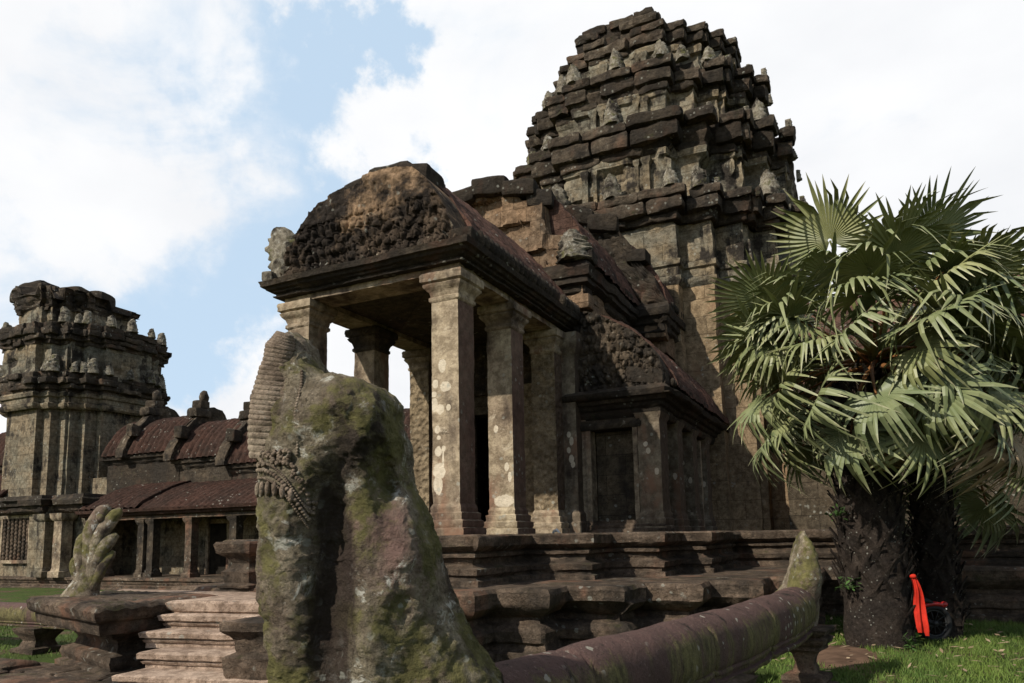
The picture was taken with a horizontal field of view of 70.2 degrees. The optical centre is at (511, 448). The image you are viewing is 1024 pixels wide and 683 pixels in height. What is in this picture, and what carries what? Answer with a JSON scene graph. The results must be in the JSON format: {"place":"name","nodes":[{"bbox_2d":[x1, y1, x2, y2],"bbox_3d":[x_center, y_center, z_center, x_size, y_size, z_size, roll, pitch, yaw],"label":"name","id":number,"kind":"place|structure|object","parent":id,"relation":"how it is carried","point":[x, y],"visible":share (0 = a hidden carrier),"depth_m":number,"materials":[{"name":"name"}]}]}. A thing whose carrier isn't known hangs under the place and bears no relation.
{"place":"outdoors","nodes":[
{"label":"outdoors","id":0,"kind":"place"},
{"bbox_2d":[0,662,118,682],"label":"pavement","id":1,"kind":"structure","parent":0,"point":[44,672],"depth_m":9.90,"materials":[{"name":"brown stone"}]},
{"bbox_2d":[0,658,39,670],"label":"stone kerb","id":2,"kind":"structure","parent":1,"relation":"on","point":[7,664],"depth_m":10.58,"materials":[{"name":"brown stone"}]},
{"bbox_2d":[0,588,1023,682],"bbox_3d":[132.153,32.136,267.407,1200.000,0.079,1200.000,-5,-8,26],"label":"ground","id":3,"kind":"structure","parent":0,"point":[23,595],"depth_m":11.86,"materials":[{"name":"green plant"}]},
{"bbox_2d":[0,602,66,654],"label":"stone balustrade","id":4,"kind":"object","parent":3,"relation":"on","point":[32,633],"visible":0.69,"depth_m":12.54,"materials":[{"name":"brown stone"}]},
{"bbox_2d":[0,280,171,577],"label":"ruined tower","id":5,"kind":"structure","parent":3,"relation":"on","point":[82,378],"depth_m":36.00,"materials":[{"name":"grey stone"}]},
{"bbox_2d":[0,515,29,563],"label":"window","id":6,"kind":"structure","parent":5,"relation":"in","point":[14,533],"depth_m":34.11,"materials":[{"name":"stone"}]},
{"bbox_2d":[26,590,217,675],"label":"stone slab","id":7,"kind":"structure","parent":3,"relation":"on","point":[106,626],"depth_m":10.25,"materials":[{"name":"brown stone"}]},
{"bbox_2d":[60,504,122,596],"bbox_3d":[-6.692,1.694,11.541,0.898,1.628,0.437,-3,-7,12],"label":"serpent statue","id":8,"kind":"object","parent":7,"relation":"on","point":[92,559],"visible":0.98,"depth_m":11.45,"materials":[{"name":"grey stone"}]},
{"bbox_2d":[100,589,267,682],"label":"stone steps","id":9,"kind":"structure","parent":3,"relation":"on","point":[192,642],"depth_m":9.58,"materials":[{"name":"brown stone"}]},
{"bbox_2d":[0,390,409,589],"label":"stone gallery","id":10,"kind":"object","parent":3,"relation":"on","point":[187,482],"visible":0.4,"depth_m":32.12,"materials":[{"name":"brown stone"}]},
{"bbox_2d":[204,519,229,573],"bbox_3d":[-12.793,4.290,31.750,1.451,2.396,0.143,-5,-8,26],"label":"doorway","id":11,"kind":"structure","parent":10,"relation":"in","point":[217,530],"depth_m":31.85,"materials":[{"name":"stone"}]},
{"bbox_2d":[219,616,268,679],"bbox_3d":[-2.784,2.484,8.770,0.877,0.943,1.257,-3,-7,17],"label":"stair post","id":12,"kind":"object","parent":3,"relation":"on","point":[248,659],"visible":0.3,"depth_m":8.29,"materials":[{"name":"brown stone"}]},
{"bbox_2d":[247,331,838,682],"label":"serpent balustrade","id":13,"kind":"object","parent":3,"relation":"on","point":[353,585],"visible":1,"depth_m":2.80,"materials":[{"name":"stone"}]},
{"bbox_2d":[170,161,1023,662],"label":"pillared porch","id":14,"kind":"object","parent":3,"relation":"on","point":[530,327],"visible":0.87,"depth_m":14.38,"materials":[{"name":"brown stone"}]},
{"bbox_2d":[213,541,257,588],"bbox_3d":[-4.492,1.974,12.415,0.832,0.778,0.768,-5,-8,26],"label":"stone pedestal","id":15,"kind":"object","parent":14,"relation":"on","point":[240,573],"visible":0.57,"depth_m":12.16,"materials":[{"name":"brown stone"}]},
{"bbox_2d":[580,417,640,520],"bbox_3d":[2.255,0.513,16.156,1.427,2.295,0.453,-5,-8,26],"label":"window","id":16,"kind":"structure","parent":14,"relation":"in","point":[617,452],"depth_m":16.25,"materials":[{"name":"stone"}]},
{"bbox_2d":[513,7,807,530],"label":"temple tower","id":17,"kind":"structure","parent":3,"relation":"on","point":[654,131],"depth_m":22.73,"materials":[{"name":"stone"}]},
{"bbox_2d":[704,166,1023,649],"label":"palm tree","id":18,"kind":"object","parent":3,"relation":"on","point":[865,444],"visible":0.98,"depth_m":10.89,"materials":[{"name":"green plant"}]},
{"bbox_2d":[824,503,849,520],"bbox_3d":[5.210,1.016,11.562,0.392,0.285,0.387,4,-9,-35],"label":"weed","id":19,"kind":"object","parent":18,"relation":"attached to","point":[836,512],"visible":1,"depth_m":11.55,"materials":[{"name":"green plant"}]},
{"bbox_2d":[835,575,860,590],"bbox_3d":[5.280,2.129,11.366,0.467,0.346,0.371,2,-8,-23],"label":"weed","id":20,"kind":"object","parent":18,"relation":"attached to","point":[846,583],"visible":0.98,"depth_m":11.35,"materials":[{"name":"green plant"}]},
{"bbox_2d":[910,574,929,635],"bbox_3d":[6.174,2.372,11.035,0.248,0.926,0.120,-1,-7,-1],"label":"red cloth","id":21,"kind":"object","parent":18,"relation":"hanging from","point":[920,616],"visible":1,"depth_m":11.04,"materials":[{"name":"red fabric"}]},
{"bbox_2d":[775,617,1023,676],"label":"fallen leaves","id":22,"kind":"object","parent":3,"relation":"on","point":[909,665],"visible":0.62,"depth_m":10.45,"materials":[{"name":"plant"}]},
{"bbox_2d":[789,262,1023,639],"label":"palm tree","id":23,"kind":"object","parent":3,"relation":"on","point":[936,540],"visible":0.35,"depth_m":12.25,"materials":[{"name":"green plant"}]},
{"bbox_2d":[898,632,924,651],"bbox_3d":[5.952,2.872,10.865,0.377,0.293,0.374,-5,-8,26],"label":"weed","id":24,"kind":"object","parent":3,"relation":"on","point":[909,641],"visible":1,"depth_m":10.85,"materials":[{"name":"green plant"}]},
{"bbox_2d":[911,596,951,641],"bbox_3d":[6.244,2.659,11.895,1.773,1.005,0.584,1,-7,-17],"label":"motorbike","id":25,"kind":"object","parent":3,"relation":"on","point":[937,607],"visible":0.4,"depth_m":11.84,"materials":[{"name":"black rubber"}]},
{"bbox_2d":[0,0,1023,433],"label":"sky","id":26,"kind":"structure","parent":0,"point":[152,152],"materials":[{"name":"white"}]},
{"bbox_2d":[790,645,888,669],"bbox_3d":[5.141,3.011,10.460,2.300,0.081,2.600,-5,-8,26],"label":"rock","id":27,"kind":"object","parent":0,"point":[837,655],"depth_m":10.42,"materials":[{"name":"stone"}]}
]}

